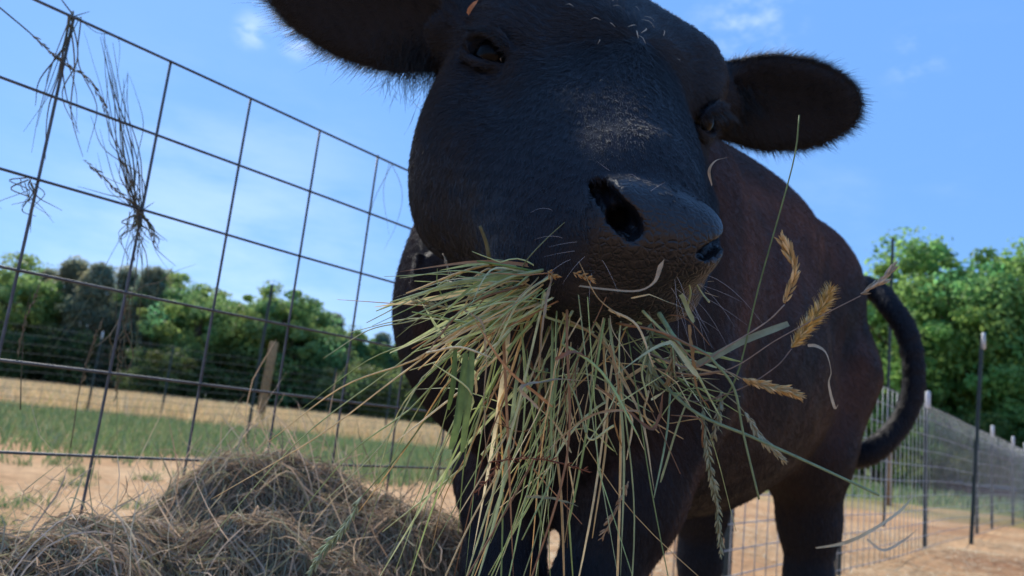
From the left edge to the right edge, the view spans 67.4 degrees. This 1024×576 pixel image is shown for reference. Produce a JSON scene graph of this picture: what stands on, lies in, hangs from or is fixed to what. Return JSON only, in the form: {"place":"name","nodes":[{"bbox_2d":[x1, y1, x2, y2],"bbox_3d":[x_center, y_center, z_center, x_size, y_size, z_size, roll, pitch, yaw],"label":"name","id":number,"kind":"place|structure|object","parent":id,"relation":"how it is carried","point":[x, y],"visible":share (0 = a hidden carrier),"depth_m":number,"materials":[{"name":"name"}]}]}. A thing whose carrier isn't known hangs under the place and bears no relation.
{"place":"outdoors","nodes":[
{"label":"outdoors","id":0,"kind":"place"},
{"bbox_2d":[0,399,452,489],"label":"green grass","id":1,"kind":"structure","parent":0,"point":[51,433],"depth_m":10.22,"materials":[{"name":"green plant"}]},
{"bbox_2d":[0,385,1023,575],"bbox_3d":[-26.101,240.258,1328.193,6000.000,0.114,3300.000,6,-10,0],"label":"ground","id":2,"kind":"structure","parent":0,"point":[20,475],"depth_m":6.30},
{"bbox_2d":[0,328,47,379],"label":"bush","id":3,"kind":"object","parent":2,"relation":"on","point":[6,354],"visible":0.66,"depth_m":43.88,"materials":[{"name":"green plant"}]},
{"bbox_2d":[0,262,56,307],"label":"leafy tree","id":4,"kind":"object","parent":2,"relation":"on","point":[29,277],"depth_m":55.53,"materials":[{"name":"green plant"}]},
{"bbox_2d":[0,251,70,372],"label":"leafy tree","id":5,"kind":"object","parent":2,"relation":"on","point":[46,290],"visible":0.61,"depth_m":47.48,"materials":[{"name":"green plant"}]},
{"bbox_2d":[17,268,62,380],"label":"pine tree","id":6,"kind":"object","parent":2,"relation":"on","point":[49,271],"visible":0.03,"depth_m":52.91,"materials":[{"name":"green plant"}]},
{"bbox_2d":[4,255,97,387],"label":"pine tree","id":7,"kind":"object","parent":2,"relation":"on","point":[71,268],"visible":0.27,"depth_m":50.68,"materials":[{"name":"green plant"}]},
{"bbox_2d":[1,321,108,385],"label":"bush","id":8,"kind":"object","parent":2,"relation":"on","point":[39,341],"visible":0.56,"depth_m":45.95,"materials":[{"name":"green plant"}]},
{"bbox_2d":[23,262,130,390],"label":"pine tree","id":9,"kind":"object","parent":2,"relation":"on","point":[94,312],"visible":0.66,"depth_m":48.17,"materials":[{"name":"green plant"}]},
{"bbox_2d":[22,324,155,387],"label":"bush","id":10,"kind":"object","parent":2,"relation":"on","point":[106,334],"visible":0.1,"depth_m":47.81,"materials":[{"name":"green plant"}]},
{"bbox_2d":[0,454,186,531],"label":"grass tufts","id":11,"kind":"object","parent":2,"relation":"on","point":[81,471],"visible":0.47,"depth_m":5.29,"materials":[{"name":"plant"}]},
{"bbox_2d":[64,264,141,392],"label":"pine tree","id":12,"kind":"object","parent":2,"relation":"on","point":[122,277],"visible":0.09,"depth_m":51.78,"materials":[{"name":"green plant"}]},
{"bbox_2d":[91,265,175,396],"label":"pine tree","id":13,"kind":"object","parent":2,"relation":"on","point":[155,273],"visible":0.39,"depth_m":48.99,"materials":[{"name":"green plant"}]},
{"bbox_2d":[109,271,211,392],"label":"leafy tree","id":14,"kind":"object","parent":2,"relation":"on","point":[174,291],"visible":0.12,"depth_m":49.15,"materials":[{"name":"green plant"}]},
{"bbox_2d":[153,269,182,392],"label":"pine tree","id":15,"kind":"object","parent":2,"relation":"on","point":[168,270],"depth_m":57.44,"materials":[{"name":"green plant"}]},
{"bbox_2d":[110,343,235,398],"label":"bush","id":16,"kind":"object","parent":2,"relation":"on","point":[158,357],"visible":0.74,"depth_m":42.69,"materials":[{"name":"green plant"}]},
{"bbox_2d":[129,283,248,398],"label":"leafy tree","id":17,"kind":"object","parent":2,"relation":"on","point":[173,334],"visible":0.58,"depth_m":45.36,"materials":[{"name":"green plant"}]},
{"bbox_2d":[167,282,217,301],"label":"leafy tree","id":18,"kind":"object","parent":2,"relation":"on","point":[186,287],"depth_m":54.59,"materials":[{"name":"green plant"}]},
{"bbox_2d":[194,292,232,399],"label":"leafy tree","id":19,"kind":"object","parent":2,"relation":"on","point":[227,294],"depth_m":58.10,"materials":[{"name":"green plant"}]},
{"bbox_2d":[0,321,442,444],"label":"field fence","id":20,"kind":"object","parent":2,"relation":"on","point":[168,373],"visible":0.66,"depth_m":16.34,"materials":[{"name":"grey metal"}]},
{"bbox_2d":[0,377,450,447],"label":"dry meadow grass","id":21,"kind":"structure","parent":2,"relation":"on","point":[131,401],"depth_m":19.23,"materials":[{"name":"beige plant"}]},
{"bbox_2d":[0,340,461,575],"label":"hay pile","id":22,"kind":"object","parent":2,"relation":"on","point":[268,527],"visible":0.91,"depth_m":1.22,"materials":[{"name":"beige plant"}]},
{"bbox_2d":[174,348,311,407],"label":"bush","id":23,"kind":"object","parent":2,"relation":"on","point":[240,377],"visible":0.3,"depth_m":45.03,"materials":[{"name":"green plant"}]},
{"bbox_2d":[185,294,301,403],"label":"leafy tree","id":24,"kind":"object","parent":2,"relation":"on","point":[247,298],"visible":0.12,"depth_m":47.41,"materials":[{"name":"green plant"}]},
{"bbox_2d":[230,296,276,405],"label":"leafy tree","id":25,"kind":"object","parent":2,"relation":"on","point":[255,303],"depth_m":54.64,"materials":[{"name":"green plant"}]},
{"bbox_2d":[246,284,273,439],"bbox_3d":[-4.100,1.222,12.423,0.055,2.626,0.047,4,-10,11],"label":"steel pole","id":26,"kind":"object","parent":2,"relation":"on","point":[261,349],"visible":0.98,"depth_m":12.44,"materials":[{"name":"grey metal"}]},
{"bbox_2d":[254,341,277,425],"bbox_3d":[-6.148,2.431,19.186,0.287,2.195,0.230,6,-10,0],"label":"wooden post","id":27,"kind":"object","parent":2,"relation":"on","point":[271,356],"visible":0.77,"depth_m":19.14,"materials":[{"name":"brown wood"}]},
{"bbox_2d":[213,280,345,409],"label":"leafy tree","id":28,"kind":"object","parent":2,"relation":"on","point":[301,309],"visible":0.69,"depth_m":46.52,"materials":[{"name":"green plant"}]},
{"bbox_2d":[257,301,362,411],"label":"leafy tree","id":29,"kind":"object","parent":2,"relation":"on","point":[324,320],"visible":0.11,"depth_m":49.74,"materials":[{"name":"green plant"}]},
{"bbox_2d":[268,343,352,415],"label":"bush","id":30,"kind":"object","parent":2,"relation":"on","point":[297,358],"visible":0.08,"depth_m":47.19,"materials":[{"name":"green plant"}]},
{"bbox_2d":[293,312,356,414],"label":"pine tree","id":31,"kind":"object","parent":2,"relation":"on","point":[337,316],"visible":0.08,"depth_m":52.77,"materials":[{"name":"green plant"}]},
{"bbox_2d":[0,0,675,575],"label":"wire panel fence","id":32,"kind":"object","parent":2,"relation":"on","point":[212,310],"visible":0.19,"depth_m":1.42,"materials":[{"name":"grey metal"}]},
{"bbox_2d":[1,177,60,232],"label":"dry grass wisp","id":33,"kind":"object","parent":32,"relation":"attached to","point":[29,189],"visible":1,"depth_m":1.22,"materials":[{"name":"brown plant"}]},
{"bbox_2d":[0,7,109,115],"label":"dry grass wisp","id":34,"kind":"object","parent":32,"relation":"attached to","point":[69,66],"visible":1,"depth_m":1.27,"materials":[{"name":"brown plant"}]},
{"bbox_2d":[17,284,103,447],"bbox_3d":[-0.749,0.129,1.254,0.019,0.256,0.120,-2,-13,38],"label":"dry grass wisp","id":35,"kind":"object","parent":32,"relation":"attached to","point":[92,345],"visible":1,"depth_m":1.25,"materials":[{"name":"brown plant"}]},
{"bbox_2d":[23,0,119,159],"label":"dry grass wisp","id":36,"kind":"object","parent":32,"relation":"hanging from","point":[66,38],"visible":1,"depth_m":1.27,"materials":[{"name":"brown plant"}]},
{"bbox_2d":[48,33,172,430],"bbox_3d":[-0.687,-0.087,1.327,0.037,0.684,0.231,-2,-13,40],"label":"dry grass wisp","id":37,"kind":"object","parent":32,"relation":"attached to","point":[134,197],"visible":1,"depth_m":1.34,"materials":[{"name":"brown plant"}]},
{"bbox_2d":[87,228,195,400],"bbox_3d":[-0.659,0.049,1.369,0.027,0.310,0.164,-1,-13,36],"label":"dry grass wisp","id":38,"kind":"object","parent":32,"relation":"hanging from","point":[118,381],"visible":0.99,"depth_m":1.34,"materials":[{"name":"brown plant"}]},
{"bbox_2d":[365,164,402,244],"bbox_3d":[-0.296,-0.194,1.808,0.015,0.206,0.083,-2,-13,39],"label":"dry grass wisp","id":39,"kind":"object","parent":32,"relation":"attached to","point":[383,195],"visible":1,"depth_m":1.81,"materials":[{"name":"brown plant"}]},
{"bbox_2d":[300,361,409,420],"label":"bush","id":40,"kind":"object","parent":2,"relation":"on","point":[319,387],"visible":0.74,"depth_m":43.57,"materials":[{"name":"green plant"}]},
{"bbox_2d":[347,325,375,380],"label":"leafy tree","id":41,"kind":"object","parent":2,"relation":"on","point":[355,333],"visible":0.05,"depth_m":55.34,"materials":[{"name":"green plant"}]},
{"bbox_2d":[347,333,390,368],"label":"leafy tree","id":42,"kind":"object","parent":2,"relation":"on","point":[380,359],"visible":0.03,"depth_m":54.84,"materials":[{"name":"green plant"}]},
{"bbox_2d":[345,332,403,417],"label":"leafy tree","id":43,"kind":"object","parent":2,"relation":"on","point":[377,351],"visible":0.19,"depth_m":55.11,"materials":[{"name":"green plant"}]},
{"bbox_2d":[356,332,399,420],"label":"pine tree","id":44,"kind":"object","parent":2,"relation":"on","point":[382,337],"visible":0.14,"depth_m":56.64,"materials":[{"name":"green plant"}]},
{"bbox_2d":[352,364,436,424],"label":"bush","id":45,"kind":"object","parent":2,"relation":"on","point":[407,415],"visible":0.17,"depth_m":45.44,"materials":[{"name":"green plant"}]},
{"bbox_2d":[384,342,408,420],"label":"leafy tree","id":46,"kind":"object","parent":2,"relation":"on","point":[395,355],"visible":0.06,"depth_m":56.95,"materials":[{"name":"green plant"}]},
{"bbox_2d":[402,386,434,423],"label":"bush","id":47,"kind":"object","parent":2,"relation":"on","point":[419,412],"visible":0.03,"depth_m":48.06,"materials":[{"name":"green plant"}]},
{"bbox_2d":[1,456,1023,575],"bbox_3d":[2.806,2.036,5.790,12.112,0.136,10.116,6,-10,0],"label":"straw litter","id":48,"kind":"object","parent":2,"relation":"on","point":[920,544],"visible":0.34,"depth_m":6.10,"materials":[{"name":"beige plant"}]},
{"bbox_2d":[253,0,927,575],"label":"cow","id":49,"kind":"object","parent":2,"relation":"on","point":[539,122],"visible":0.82,"depth_m":0.94},
{"bbox_2d":[179,251,743,575],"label":"hay mouthful","id":50,"kind":"object","parent":49,"relation":"hanging from","point":[510,310],"visible":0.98,"depth_m":0.55,"materials":[{"name":"plant"}]},
{"bbox_2d":[305,367,460,575],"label":"grass stalk","id":51,"kind":"object","parent":50,"relation":"attached to","point":[325,548],"depth_m":0.58,"materials":[{"name":"green plant"}]},
{"bbox_2d":[478,225,496,272],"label":"grass stalk","id":52,"kind":"object","parent":50,"relation":"on","point":[487,248],"depth_m":0.55,"materials":[{"name":"brown plant"}]},
{"bbox_2d":[477,260,540,274],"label":"grass stalk","id":53,"kind":"object","parent":50,"relation":"on","point":[514,267],"depth_m":0.53,"materials":[{"name":"plant"}]},
{"bbox_2d":[522,222,564,267],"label":"grass stalk","id":54,"kind":"object","parent":50,"relation":"on","point":[541,244],"depth_m":0.54,"materials":[{"name":"green plant"}]},
{"bbox_2d":[579,260,663,291],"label":"dry leaf","id":55,"kind":"object","parent":50,"relation":"on","point":[659,268],"visible":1,"depth_m":0.49,"materials":[{"name":"beige plant"}]},
{"bbox_2d":[657,312,686,355],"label":"grass stalk","id":56,"kind":"object","parent":50,"relation":"on","point":[664,322],"depth_m":0.53,"materials":[{"name":"green plant"}]},
{"bbox_2d":[676,352,724,559],"bbox_3d":[0.127,0.110,0.521,0.046,0.140,0.018,6,-10,0],"label":"grass stalk","id":57,"kind":"object","parent":50,"relation":"on","point":[714,487],"depth_m":0.51,"materials":[{"name":"green plant"}]},
{"bbox_2d":[653,332,759,499],"bbox_3d":[0.127,0.082,0.508,0.077,0.106,0.026,3,-11,17],"label":"grass stalk","id":58,"kind":"object","parent":50,"relation":"attached to","point":[729,380],"depth_m":0.50,"materials":[{"name":"green plant"}]},
{"bbox_2d":[649,230,800,368],"bbox_3d":[0.139,0.008,0.515,0.102,0.093,0.017,0,-12,30],"label":"grass stalk","id":59,"kind":"object","parent":50,"relation":"on","point":[787,250],"depth_m":0.50,"materials":[{"name":"plant"}]},
{"bbox_2d":[652,115,799,401],"bbox_3d":[0.147,-0.017,0.524,0.100,0.187,0.018,-4,-14,44],"label":"grass stalk","id":60,"kind":"object","parent":50,"relation":"on","point":[680,380],"depth_m":0.51,"materials":[{"name":"plant"}]},
{"bbox_2d":[665,358,787,464],"bbox_3d":[0.143,0.082,0.517,0.084,0.065,0.013,3,-11,16],"label":"grass stalk","id":61,"kind":"object","parent":50,"relation":"attached to","point":[756,431],"depth_m":0.51,"materials":[{"name":"plant"}]},
{"bbox_2d":[656,368,806,401],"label":"grass stalk","id":62,"kind":"object","parent":50,"relation":"on","point":[785,390],"depth_m":0.50,"materials":[{"name":"plant"}]},
{"bbox_2d":[678,321,788,371],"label":"dry leaf","id":63,"kind":"object","parent":50,"relation":"attached to","point":[761,333],"visible":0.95,"depth_m":0.51,"materials":[{"name":"green plant"}]},
{"bbox_2d":[678,280,840,401],"bbox_3d":[0.149,0.035,0.518,0.132,0.086,0.017,1,-11,25],"label":"grass stalk","id":64,"kind":"object","parent":50,"relation":"on","point":[822,305],"depth_m":0.50,"materials":[{"name":"beige plant"}]},
{"bbox_2d":[808,344,837,408],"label":"dry leaf","id":65,"kind":"object","parent":64,"relation":"hanging from","point":[829,388],"visible":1,"depth_m":0.50,"materials":[{"name":"plant"}]},
{"bbox_2d":[641,360,879,495],"bbox_3d":[0.155,0.087,0.505,0.157,0.076,0.009,1,-12,27],"label":"grass stalk","id":66,"kind":"object","parent":50,"relation":"attached to","point":[682,402],"depth_m":0.50,"materials":[{"name":"green plant"}]},
{"bbox_2d":[655,261,897,377],"bbox_3d":[0.172,0.021,0.512,0.154,0.088,0.017,2,-11,22],"label":"grass stalk","id":67,"kind":"object","parent":50,"relation":"attached to","point":[883,279],"depth_m":0.49,"materials":[{"name":"plant"}]},
{"bbox_2d":[467,0,477,14],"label":"dry leaf","id":68,"kind":"object","parent":49,"relation":"on","point":[471,7],"visible":1,"depth_m":0.77,"materials":[{"name":"brown plant"}]},
{"bbox_2d":[708,158,722,185],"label":"dry leaf","id":69,"kind":"object","parent":49,"relation":"attached to","point":[709,171],"visible":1,"depth_m":0.58,"materials":[{"name":"beige plant"}]},
{"bbox_2d":[815,494,914,548],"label":"dry leaf","id":70,"kind":"object","parent":49,"relation":"attached to","point":[870,530],"visible":1,"depth_m":0.39,"materials":[{"name":"beige plant"}]},
{"bbox_2d":[866,528,918,550],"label":"dry leaf","id":71,"kind":"object","parent":70,"relation":"attached to","point":[885,549],"visible":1,"depth_m":0.38,"materials":[{"name":"beige plant"}]},
{"bbox_2d":[722,386,1023,575],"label":"woven wire fence","id":72,"kind":"object","parent":2,"relation":"on","point":[728,549],"visible":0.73,"depth_m":7.11,"materials":[{"name":"grey metal"}]},
{"bbox_2d":[865,325,892,435],"bbox_3d":[14.603,4.553,34.619,5.675,8.162,5.976,0,-12,32],"label":"leafy tree","id":73,"kind":"object","parent":2,"relation":"on","point":[868,429],"depth_m":32.95,"materials":[{"name":"green plant"}]},
{"bbox_2d":[882,237,893,526],"bbox_3d":[4.768,1.161,9.716,0.082,3.728,0.036,6,-10,0],"label":"steel pole","id":74,"kind":"object","parent":2,"relation":"on","point":[889,348],"visible":0.58,"depth_m":9.73,"materials":[{"name":"grey metal"}]},
{"bbox_2d":[886,452,892,505],"bbox_3d":[7.145,3.602,14.588,0.143,1.080,0.150,6,-10,0],"label":"wooden post","id":75,"kind":"object","parent":2,"relation":"on","point":[889,482],"visible":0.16,"depth_m":14.51,"materials":[{"name":"brown wood"}]},
{"bbox_2d":[863,270,958,484],"bbox_3d":[16.309,4.060,33.985,7.418,9.288,7.467,3,-11,19],"label":"leafy tree","id":76,"kind":"object","parent":2,"relation":"on","point":[873,475],"visible":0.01,"depth_m":32.60,"materials":[{"name":"green plant"}]},
{"bbox_2d":[855,415,981,487],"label":"bush","id":77,"kind":"object","parent":2,"relation":"on","point":[899,476],"visible":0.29,"depth_m":27.19,"materials":[{"name":"green plant"}]},
{"bbox_2d":[863,225,1023,490],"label":"leafy tree","id":78,"kind":"object","parent":2,"relation":"on","point":[912,252],"visible":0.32,"depth_m":29.93,"materials":[{"name":"green plant"}]},
{"bbox_2d":[868,245,1023,466],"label":"leafy tree","id":79,"kind":"object","parent":2,"relation":"on","point":[1014,406],"visible":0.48,"depth_m":29.15,"materials":[{"name":"green plant"}]},
{"bbox_2d":[874,420,1022,490],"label":"bush","id":80,"kind":"object","parent":2,"relation":"on","point":[958,441],"visible":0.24,"depth_m":27.39,"materials":[{"name":"green plant"}]},
{"bbox_2d":[891,234,1023,465],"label":"leafy tree","id":81,"kind":"object","parent":2,"relation":"on","point":[1003,267],"visible":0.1,"depth_m":29.99,"materials":[{"name":"green plant"}]},
{"bbox_2d":[894,404,1023,497],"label":"bush","id":82,"kind":"object","parent":2,"relation":"on","point":[997,422],"visible":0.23,"depth_m":27.43,"materials":[{"name":"green plant"}]},
{"bbox_2d":[922,236,1023,458],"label":"leafy tree","id":83,"kind":"object","parent":2,"relation":"on","point":[1012,258],"visible":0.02,"depth_m":29.69,"materials":[{"name":"green plant"}]},
{"bbox_2d":[969,333,985,544],"bbox_3d":[5.031,1.615,8.294,0.175,2.303,0.045,6,-10,0],"label":"steel pole","id":84,"kind":"object","parent":2,"relation":"on","point":[982,345],"visible":0.97,"depth_m":8.30,"materials":[{"name":"black metal"}]},
{"bbox_2d":[944,480,1019,501],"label":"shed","id":85,"kind":"structure","parent":2,"relation":"on","point":[981,488],"depth_m":26.47,"materials":[{"name":"grey metal"}]},
{"bbox_2d":[986,446,1021,491],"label":"bush","id":86,"kind":"object","parent":2,"relation":"on","point":[1015,466],"visible":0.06,"depth_m":29.95,"materials":[{"name":"green plant"}]},
{"bbox_2d":[0,0,1023,394],"label":"sky","id":87,"kind":"structure","parent":0,"point":[943,153],"materials":[{"name":"blue"}]},
{"bbox_2d":[846,473,1023,514],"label":"field grass","id":88,"kind":"structure","parent":0,"point":[876,484],"depth_m":20.34,"materials":[{"name":"green plant"}]}
]}

